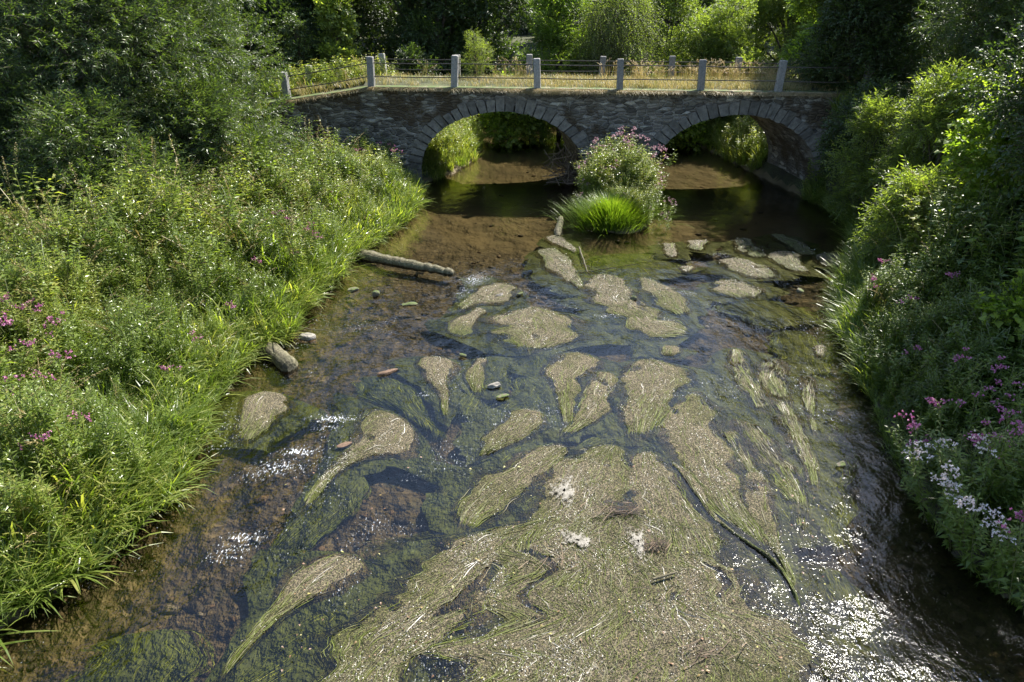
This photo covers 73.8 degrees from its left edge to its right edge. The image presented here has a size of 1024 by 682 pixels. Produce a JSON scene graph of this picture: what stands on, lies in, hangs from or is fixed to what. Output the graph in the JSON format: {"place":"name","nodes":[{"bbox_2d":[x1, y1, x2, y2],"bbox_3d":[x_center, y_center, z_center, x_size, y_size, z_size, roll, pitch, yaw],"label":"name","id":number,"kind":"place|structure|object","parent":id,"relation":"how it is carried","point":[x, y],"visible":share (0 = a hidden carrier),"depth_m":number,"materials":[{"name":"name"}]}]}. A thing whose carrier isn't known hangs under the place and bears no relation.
{"place":"outdoors","nodes":[
{"label":"outdoors","id":0,"kind":"place"},
{"bbox_2d":[0,0,1023,681],"bbox_3d":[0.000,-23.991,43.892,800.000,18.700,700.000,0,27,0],"label":"ground","id":1,"kind":"structure","parent":0,"point":[446,222],"depth_m":13.79,"materials":[{"name":"soil"}]},
{"bbox_2d":[0,33,82,216],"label":"willow bush","id":2,"kind":"object","parent":1,"relation":"on","point":[4,108],"visible":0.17,"depth_m":18.48,"materials":[{"name":"green plant"}]},
{"bbox_2d":[1,78,207,218],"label":"willow bush","id":3,"kind":"object","parent":1,"relation":"on","point":[65,139],"visible":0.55,"depth_m":17.68,"materials":[{"name":"green plant"}]},
{"bbox_2d":[0,0,316,189],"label":"willow tree","id":4,"kind":"object","parent":1,"relation":"on","point":[172,29],"visible":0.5,"depth_m":19.99,"materials":[{"name":"green plant"}]},
{"bbox_2d":[127,61,292,199],"bbox_3d":[-9.343,-5.902,21.088,4.803,4.999,4.830,0,27,0],"label":"willow bush","id":5,"kind":"object","parent":1,"relation":"on","point":[201,122],"visible":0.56,"depth_m":20.05,"materials":[{"name":"green plant"}]},
{"bbox_2d":[0,117,422,632],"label":"riverbank vegetation","id":6,"kind":"object","parent":1,"relation":"on","point":[133,264],"visible":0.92,"depth_m":14.96,"materials":[{"name":"green plant"}]},
{"bbox_2d":[0,166,435,674],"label":"bank grass fringe","id":7,"kind":"object","parent":1,"relation":"on","point":[281,334],"visible":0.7,"depth_m":12.07,"materials":[{"name":"green plant"}]},
{"bbox_2d":[180,0,311,77],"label":"oak tree","id":8,"kind":"object","parent":1,"relation":"on","point":[274,5],"visible":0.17,"depth_m":35.30,"materials":[{"name":"green plant"}]},
{"bbox_2d":[257,339,297,374],"bbox_3d":[-5.535,0.333,15.952,1.656,0.503,0.460,24,36,39],"label":"log","id":9,"kind":"object","parent":1,"relation":"on","point":[283,362],"visible":0.81,"depth_m":15.56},
{"bbox_2d":[219,0,349,79],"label":"oak tree","id":10,"kind":"object","parent":1,"relation":"on","point":[305,15],"visible":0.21,"depth_m":38.14,"materials":[{"name":"green plant"}]},
{"bbox_2d":[279,10,320,80],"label":"elder bush","id":11,"kind":"object","parent":1,"relation":"on","point":[297,48],"visible":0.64,"depth_m":33.85,"materials":[{"name":"green plant"}]},
{"bbox_2d":[309,0,365,75],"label":"maple tree","id":12,"kind":"object","parent":1,"relation":"on","point":[332,14],"visible":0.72,"depth_m":34.26,"materials":[{"name":"green plant"}]},
{"bbox_2d":[302,0,400,68],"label":"oak tree","id":13,"kind":"object","parent":1,"relation":"on","point":[360,3],"visible":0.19,"depth_m":42.63,"materials":[{"name":"green plant"}]},
{"bbox_2d":[353,248,454,276],"bbox_3d":[-3.428,-2.455,21.433,3.701,0.439,0.413,13,30,23],"label":"log","id":14,"kind":"object","parent":1,"relation":"on","point":[371,256],"visible":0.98,"depth_m":21.33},
{"bbox_2d":[388,41,441,75],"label":"hazel bush","id":15,"kind":"object","parent":1,"relation":"on","point":[409,51],"visible":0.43,"depth_m":36.36,"materials":[{"name":"green plant"}]},
{"bbox_2d":[339,0,509,75],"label":"oak tree","id":16,"kind":"object","parent":1,"relation":"on","point":[478,14],"visible":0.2,"depth_m":39.85,"materials":[{"name":"green plant"}]},
{"bbox_2d":[384,0,482,115],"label":"oak tree","id":17,"kind":"object","parent":1,"relation":"on","point":[414,16],"visible":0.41,"depth_m":38.27,"materials":[{"name":"green plant"}]},
{"bbox_2d":[406,0,540,116],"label":"oak tree","id":18,"kind":"object","parent":1,"relation":"on","point":[497,44],"visible":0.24,"depth_m":41.71,"materials":[{"name":"green plant"}]},
{"bbox_2d":[460,26,495,78],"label":"broom bush","id":19,"kind":"object","parent":1,"relation":"on","point":[476,43],"visible":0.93,"depth_m":30.50,"materials":[{"name":"green plant"}]},
{"bbox_2d":[478,65,541,152],"bbox_3d":[-0.188,-12.564,38.128,3.683,5.362,3.702,0,27,0],"label":"hazel bush","id":20,"kind":"object","parent":1,"relation":"on","point":[498,136],"visible":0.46,"depth_m":37.67,"materials":[{"name":"green plant"}]},
{"bbox_2d":[4,172,1022,680],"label":"riverbed cobbles","id":21,"kind":"object","parent":1,"relation":"on","point":[118,626],"visible":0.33,"depth_m":11.15,"materials":[{"name":"stone"}]},
{"bbox_2d":[231,49,796,182],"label":"bank undergrowth","id":22,"kind":"object","parent":1,"relation":"on","point":[460,141],"visible":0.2,"depth_m":33.19,"materials":[{"name":"green plant"}]},
{"bbox_2d":[501,53,558,146],"bbox_3d":[0.968,-13.409,38.677,3.749,5.534,3.862,0,27,0],"label":"hazel bush","id":23,"kind":"object","parent":1,"relation":"on","point":[543,132],"visible":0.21,"depth_m":38.61,"materials":[{"name":"green plant"}]},
{"bbox_2d":[512,0,606,140],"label":"ash tree","id":24,"kind":"object","parent":1,"relation":"on","point":[550,32],"visible":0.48,"depth_m":37.29,"materials":[{"name":"green plant"}]},
{"bbox_2d":[239,75,921,192],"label":"stone bridge","id":25,"kind":"structure","parent":1,"relation":"on","point":[413,121],"depth_m":28.27,"materials":[{"name":"stone"}]},
{"bbox_2d":[305,53,808,92],"bbox_3d":[1.833,-12.128,31.173,23.263,1.786,0.351,3,27,5],"label":"bridge railing","id":26,"kind":"object","parent":25,"relation":"on","point":[603,61],"visible":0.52,"depth_m":30.84,"materials":[{"name":"stone"}]},
{"bbox_2d":[290,57,840,95],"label":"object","id":27,"kind":"structure","parent":25,"relation":"on","point":[691,85],"depth_m":29.09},
{"bbox_2d":[286,86,850,103],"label":"trailing grass","id":28,"kind":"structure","parent":25,"relation":"on","point":[561,91],"depth_m":27.39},
{"bbox_2d":[246,55,964,106],"bbox_3d":[2.001,-10.264,27.804,30.734,2.494,0.359,2,27,5],"label":"bridge railing","id":29,"kind":"object","parent":25,"relation":"on","point":[782,67],"visible":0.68,"depth_m":27.45,"materials":[{"name":"stone"}]},
{"bbox_2d":[535,187,681,242],"bbox_3d":[3.666,-4.717,24.383,5.832,1.367,5.119,0,27,0],"label":"sedge tussock","id":30,"kind":"object","parent":1,"relation":"on","point":[610,212],"visible":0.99,"depth_m":24.25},
{"bbox_2d":[570,126,664,225],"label":"islet undergrowth","id":31,"kind":"object","parent":1,"relation":"on","point":[633,179],"visible":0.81,"depth_m":25.47,"materials":[{"name":"green plant"}]},
{"bbox_2d":[553,0,688,77],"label":"birch tree","id":32,"kind":"object","parent":1,"relation":"on","point":[619,23],"visible":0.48,"depth_m":36.29,"materials":[{"name":"green plant"}]},
{"bbox_2d":[631,0,711,78],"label":"alder tree","id":33,"kind":"object","parent":1,"relation":"on","point":[669,50],"visible":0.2,"depth_m":39.00,"materials":[{"name":"green plant"}]},
{"bbox_2d":[661,121,710,156],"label":"hazel bush","id":34,"kind":"object","parent":1,"relation":"on","point":[681,141],"visible":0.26,"depth_m":36.92,"materials":[{"name":"green plant"}]},
{"bbox_2d":[668,0,760,125],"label":"willow bush","id":35,"kind":"object","parent":1,"relation":"on","point":[718,41],"visible":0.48,"depth_m":36.80,"materials":[{"name":"green plant"}]},
{"bbox_2d":[717,46,774,127],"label":"hazel bush","id":36,"kind":"object","parent":1,"relation":"on","point":[755,56],"visible":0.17,"depth_m":36.02,"materials":[{"name":"green plant"}]},
{"bbox_2d":[737,0,815,69],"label":"alder tree","id":37,"kind":"object","parent":1,"relation":"on","point":[775,10],"visible":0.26,"depth_m":38.74,"materials":[{"name":"green plant"}]},
{"bbox_2d":[777,19,827,77],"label":"hazel bush","id":38,"kind":"object","parent":1,"relation":"on","point":[785,55],"visible":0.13,"depth_m":34.56,"materials":[{"name":"green plant"}]},
{"bbox_2d":[783,0,844,45],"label":"lime tree","id":39,"kind":"object","parent":1,"relation":"on","point":[802,7],"visible":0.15,"depth_m":29.72,"materials":[{"name":"green plant"}]},
{"bbox_2d":[794,0,915,98],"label":"elder bush","id":40,"kind":"object","parent":1,"relation":"on","point":[876,38],"visible":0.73,"depth_m":26.07,"materials":[{"name":"green plant"}]},
{"bbox_2d":[816,87,909,224],"bbox_3d":[12.202,-6.217,23.229,2.990,4.657,2.925,-19,33,-33],"label":"sallow bush","id":41,"kind":"object","parent":1,"relation":"on","point":[857,175],"visible":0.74,"depth_m":22.90,"materials":[{"name":"green plant"}]},
{"bbox_2d":[812,74,922,186],"bbox_3d":[12.870,-7.298,24.591,3.851,4.310,4.209,0,27,0],"label":"dogwood bush","id":42,"kind":"object","parent":1,"relation":"on","point":[836,129],"visible":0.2,"depth_m":24.27,"materials":[{"name":"green plant"}]},
{"bbox_2d":[777,0,968,91],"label":"hazel tree","id":43,"kind":"object","parent":1,"relation":"on","point":[906,11],"visible":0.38,"depth_m":25.81,"materials":[{"name":"green plant"}]},
{"bbox_2d":[846,155,971,265],"bbox_3d":[10.894,-3.208,18.454,3.253,3.491,3.058,0,27,0],"label":"sallow bush","id":44,"kind":"object","parent":1,"relation":"on","point":[913,187],"visible":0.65,"depth_m":18.05,"materials":[{"name":"green plant"}]},
{"bbox_2d":[796,66,1023,593],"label":"riverbank vegetation","id":45,"kind":"object","parent":1,"relation":"on","point":[956,324],"visible":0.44,"depth_m":13.83,"materials":[{"name":"green plant"}]},
{"bbox_2d":[797,95,1023,609],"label":"bank grass fringe","id":46,"kind":"object","parent":1,"relation":"on","point":[846,328],"visible":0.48,"depth_m":16.32,"materials":[{"name":"green plant"}]},
{"bbox_2d":[898,450,934,521],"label":"balsam plant","id":47,"kind":"object","parent":1,"relation":"on","point":[919,491],"visible":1,"depth_m":10.74,"materials":[{"name":"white plant"}]},
{"bbox_2d":[865,56,1004,204],"bbox_3d":[12.793,-5.677,20.802,3.332,5.622,3.800,0,27,0],"label":"willow bush","id":48,"kind":"object","parent":1,"relation":"on","point":[932,109],"visible":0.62,"depth_m":20.08,"materials":[{"name":"green plant"}]},
{"bbox_2d":[933,495,977,574],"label":"balsam plant","id":49,"kind":"object","parent":1,"relation":"on","point":[959,521],"visible":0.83,"depth_m":9.78,"materials":[{"name":"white plant"}]},
{"bbox_2d":[935,459,986,545],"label":"balsam plant","id":50,"kind":"object","parent":1,"relation":"on","point":[959,484],"visible":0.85,"depth_m":9.85,"materials":[{"name":"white plant"}]},
{"bbox_2d":[902,0,1023,152],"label":"willow tree","id":51,"kind":"object","parent":1,"relation":"on","point":[966,43],"visible":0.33,"depth_m":22.13,"materials":[{"name":"green plant"}]},
{"bbox_2d":[914,174,1023,297],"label":"hazel bush","id":52,"kind":"object","parent":1,"relation":"on","point":[1014,194],"visible":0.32,"depth_m":15.11,"materials":[{"name":"green plant"}]},
{"bbox_2d":[954,492,990,579],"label":"balsam plant","id":53,"kind":"object","parent":1,"relation":"on","point":[972,522],"visible":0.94,"depth_m":9.64,"materials":[{"name":"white plant"}]},
{"bbox_2d":[933,63,1023,211],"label":"maple tree","id":54,"kind":"object","parent":1,"relation":"on","point":[964,142],"visible":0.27,"depth_m":16.88,"materials":[{"name":"green plant"}]},
{"bbox_2d":[941,14,1023,141],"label":"alder tree","id":55,"kind":"object","parent":1,"relation":"on","point":[999,94],"visible":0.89,"depth_m":15.27,"materials":[{"name":"green plant"}]},
{"bbox_2d":[968,429,1020,522],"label":"balsam plant","id":56,"kind":"object","parent":1,"relation":"on","point":[987,468],"visible":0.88,"depth_m":9.87,"materials":[{"name":"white plant"}]},
{"bbox_2d":[970,268,1023,376],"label":"elder bush","id":57,"kind":"object","parent":1,"relation":"on","point":[1017,302],"visible":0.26,"depth_m":12.66,"materials":[{"name":"green plant"}]},
{"bbox_2d":[974,507,1021,586],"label":"balsam plant","id":58,"kind":"object","parent":1,"relation":"on","point":[987,565],"visible":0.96,"depth_m":9.29,"materials":[{"name":"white plant"}]},
{"bbox_2d":[976,72,1023,188],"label":"alder tree","id":59,"kind":"object","parent":1,"relation":"on","point":[1018,159],"visible":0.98,"depth_m":13.78,"materials":[{"name":"green plant"}]},
{"bbox_2d":[987,517,1023,593],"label":"balsam plant","id":60,"kind":"object","parent":1,"relation":"on","point":[999,572],"visible":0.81,"depth_m":9.24,"materials":[{"name":"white plant"}]},
{"bbox_2d":[995,501,1023,606],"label":"balsam plant","id":61,"kind":"object","parent":1,"relation":"on","point":[1018,554],"visible":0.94,"depth_m":9.19,"materials":[{"name":"plant"}]},
{"bbox_2d":[138,123,981,681],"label":"water","id":62,"kind":"structure","parent":0,"point":[436,449],"depth_m":12.71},
{"bbox_2d":[60,629,216,681],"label":"weed mat","id":63,"kind":"object","parent":62,"relation":"on","point":[165,655],"visible":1,"depth_m":8.85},
{"bbox_2d":[203,391,331,470],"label":"weed mat","id":64,"kind":"object","parent":62,"relation":"on","point":[260,420],"visible":0.94,"depth_m":13.73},
{"bbox_2d":[235,605,352,681],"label":"weed mat","id":65,"kind":"object","parent":62,"relation":"on","point":[270,663],"visible":0.42,"depth_m":8.81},
{"bbox_2d":[227,474,370,584],"bbox_3d":[-3.343,2.984,11.118,1.028,0.177,2.982,13,30,23],"label":"weed mat","id":66,"kind":"object","parent":62,"relation":"on","point":[331,510],"visible":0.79,"depth_m":11.27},
{"bbox_2d":[205,548,393,681],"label":"weed mat","id":67,"kind":"object","parent":62,"relation":"on","point":[273,583],"visible":1,"depth_m":9.73,"materials":[{"name":"plant"}]},
{"bbox_2d":[268,390,445,548],"bbox_3d":[-2.433,2.113,12.652,2.916,0.211,4.779,0,27,0],"label":"weed mat","id":68,"kind":"object","parent":62,"relation":"on","point":[380,439],"visible":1,"depth_m":12.73,"materials":[{"name":"plant"}]},
{"bbox_2d":[351,376,447,447],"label":"weed mat","id":69,"kind":"object","parent":62,"relation":"on","point":[396,396],"visible":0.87,"depth_m":14.55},
{"bbox_2d":[278,532,530,681],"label":"weed mat","id":70,"kind":"object","parent":62,"relation":"on","point":[426,581],"visible":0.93,"depth_m":9.34,"materials":[{"name":"plant"}]},
{"bbox_2d":[384,355,504,448],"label":"weed mat","id":71,"kind":"object","parent":62,"relation":"on","point":[436,379],"visible":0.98,"depth_m":15.15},
{"bbox_2d":[407,306,491,354],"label":"weed mat","id":72,"kind":"object","parent":62,"relation":"on","point":[462,327],"visible":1,"depth_m":17.52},
{"bbox_2d":[436,356,520,429],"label":"weed mat","id":73,"kind":"object","parent":62,"relation":"on","point":[467,403],"visible":0.48,"depth_m":15.00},
{"bbox_2d":[427,276,530,325],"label":"weed mat","id":74,"kind":"object","parent":62,"relation":"on","point":[485,291],"visible":0.9,"depth_m":19.17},
{"bbox_2d":[458,358,509,408],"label":"weed mat","id":75,"kind":"object","parent":62,"relation":"on","point":[477,373],"visible":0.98,"depth_m":15.05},
{"bbox_2d":[440,357,545,448],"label":"weed mat","id":76,"kind":"object","parent":62,"relation":"on","point":[527,395],"visible":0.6,"depth_m":14.57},
{"bbox_2d":[422,441,570,535],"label":"weed mat","id":77,"kind":"object","parent":62,"relation":"on","point":[472,499],"visible":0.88,"depth_m":11.76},
{"bbox_2d":[451,408,562,489],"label":"weed mat","id":78,"kind":"object","parent":62,"relation":"on","point":[485,434],"visible":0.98,"depth_m":13.28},
{"bbox_2d":[455,307,632,369],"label":"weed mat","id":79,"kind":"object","parent":62,"relation":"on","point":[529,331],"visible":0.96,"depth_m":17.12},
{"bbox_2d":[523,248,588,297],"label":"weed mat","id":80,"kind":"object","parent":62,"relation":"on","point":[559,270],"visible":0.95,"depth_m":21.12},
{"bbox_2d":[542,143,580,190],"bbox_3d":[2.579,-7.965,30.025,2.760,3.233,2.117,-10,29,-20],"label":"twig pile","id":81,"kind":"object","parent":62,"relation":"on","point":[568,173],"visible":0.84,"depth_m":29.98,"materials":[{"name":"brown wood"}]},
{"bbox_2d":[506,351,624,440],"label":"weed mat","id":82,"kind":"object","parent":62,"relation":"on","point":[565,375],"visible":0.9,"depth_m":15.27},
{"bbox_2d":[536,232,597,263],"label":"weed mat","id":83,"kind":"object","parent":62,"relation":"on","point":[567,244],"visible":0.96,"depth_m":23.32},
{"bbox_2d":[505,444,635,567],"bbox_3d":[1.001,2.832,11.233,4.304,0.216,3.957,0,27,0],"label":"weed mat","id":84,"kind":"object","parent":62,"relation":"on","point":[598,473],"visible":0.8,"depth_m":11.68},
{"bbox_2d":[540,371,621,447],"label":"weed mat","id":85,"kind":"object","parent":62,"relation":"on","point":[595,406],"visible":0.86,"depth_m":13.94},
{"bbox_2d":[548,273,712,343],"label":"weed mat","id":86,"kind":"object","parent":62,"relation":"on","point":[605,297],"visible":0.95,"depth_m":18.95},
{"bbox_2d":[583,253,720,289],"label":"weed mat","id":87,"kind":"object","parent":62,"relation":"in","point":[652,268],"visible":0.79,"depth_m":21.50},
{"bbox_2d":[294,511,1012,681],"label":"weed mat","id":88,"kind":"object","parent":62,"relation":"on","point":[512,643],"visible":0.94,"depth_m":9.22,"materials":[{"name":"plant"}]},
{"bbox_2d":[596,358,723,452],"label":"weed mat","id":89,"kind":"object","parent":62,"relation":"on","point":[652,390],"visible":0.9,"depth_m":14.51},
{"bbox_2d":[624,276,712,334],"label":"weed mat","id":90,"kind":"object","parent":62,"relation":"on","point":[676,302],"visible":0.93,"depth_m":19.07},
{"bbox_2d":[611,310,727,358],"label":"weed mat","id":91,"kind":"object","parent":62,"relation":"on","point":[651,330],"visible":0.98,"depth_m":17.25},
{"bbox_2d":[641,345,697,363],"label":"weed mat","id":92,"kind":"object","parent":62,"relation":"on","point":[673,352],"visible":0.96,"depth_m":16.22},
{"bbox_2d":[648,243,695,266],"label":"weed mat","id":93,"kind":"object","parent":62,"relation":"on","point":[665,251],"visible":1,"depth_m":22.58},
{"bbox_2d":[624,390,802,575],"bbox_3d":[3.501,2.308,12.241,3.215,0.236,5.580,0,27,0],"label":"weed mat","id":94,"kind":"object","parent":62,"relation":"on","point":[694,425],"visible":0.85,"depth_m":12.66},
{"bbox_2d":[625,451,822,597],"bbox_3d":[2.854,2.885,11.134,3.562,0.216,3.701,0,27,0],"label":"weed mat","id":95,"kind":"object","parent":62,"relation":"on","point":[664,485],"visible":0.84,"depth_m":11.42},
{"bbox_2d":[698,347,773,421],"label":"weed mat","id":96,"kind":"object","parent":62,"relation":"in","point":[732,367],"visible":0.77,"depth_m":15.20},
{"bbox_2d":[668,462,806,624],"bbox_3d":[3.589,3.096,10.711,0.616,0.212,4.436,-8,28,-15],"label":"weed mat","id":97,"kind":"object","parent":62,"relation":"on","point":[694,487],"visible":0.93,"depth_m":10.89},
{"bbox_2d":[688,279,789,317],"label":"weed mat","id":98,"kind":"object","parent":62,"relation":"on","point":[725,291],"visible":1,"depth_m":19.57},
{"bbox_2d":[716,238,777,261],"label":"weed mat","id":99,"kind":"object","parent":62,"relation":"on","point":[750,249],"visible":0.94,"depth_m":22.77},
{"bbox_2d":[719,431,783,503],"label":"weed mat","id":100,"kind":"object","parent":62,"relation":"on","point":[735,441],"visible":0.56,"depth_m":12.62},
{"bbox_2d":[698,257,820,293],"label":"weed mat","id":101,"kind":"object","parent":62,"relation":"on","point":[743,269],"visible":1,"depth_m":20.96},
{"bbox_2d":[697,288,833,335],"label":"weed mat","id":102,"kind":"object","parent":62,"relation":"on","point":[777,316],"visible":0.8,"depth_m":18.35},
{"bbox_2d":[742,470,811,620],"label":"weed mat","id":103,"kind":"object","parent":62,"relation":"on","point":[764,511],"visible":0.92,"depth_m":11.03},
{"bbox_2d":[723,418,837,578],"bbox_3d":[4.656,2.489,11.949,2.373,0.216,4.380,0,27,0],"label":"weed mat","id":104,"kind":"object","parent":62,"relation":"on","point":[763,448],"visible":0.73,"depth_m":11.85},
{"bbox_2d":[707,383,865,577],"bbox_3d":[4.452,2.078,12.939,4.201,0.237,6.650,10,29,20],"label":"weed mat","id":105,"kind":"object","parent":62,"relation":"on","point":[832,518],"visible":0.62,"depth_m":12.07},
{"bbox_2d":[752,233,825,258],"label":"weed mat","id":106,"kind":"object","parent":62,"relation":"on","point":[797,245],"visible":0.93,"depth_m":23.23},
{"bbox_2d":[751,250,829,285],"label":"weed mat","id":107,"kind":"object","parent":62,"relation":"on","point":[792,263],"visible":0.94,"depth_m":21.52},
{"bbox_2d":[752,358,834,417],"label":"weed mat","id":108,"kind":"object","parent":62,"relation":"in","point":[775,377],"visible":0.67,"depth_m":15.05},
{"bbox_2d":[754,413,841,523],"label":"weed mat","id":109,"kind":"object","parent":62,"relation":"on","point":[818,464],"visible":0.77,"depth_m":12.75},
{"bbox_2d":[764,330,841,388],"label":"weed mat","id":110,"kind":"object","parent":62,"relation":"on","point":[790,345],"visible":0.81,"depth_m":16.58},
{"bbox_2d":[792,375,839,473],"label":"weed mat","id":111,"kind":"object","parent":62,"relation":"on","point":[811,394],"visible":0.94,"depth_m":14.38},
{"bbox_2d":[813,568,902,667],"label":"weed mat","id":112,"kind":"object","parent":62,"relation":"on","point":[847,596],"visible":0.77,"depth_m":9.61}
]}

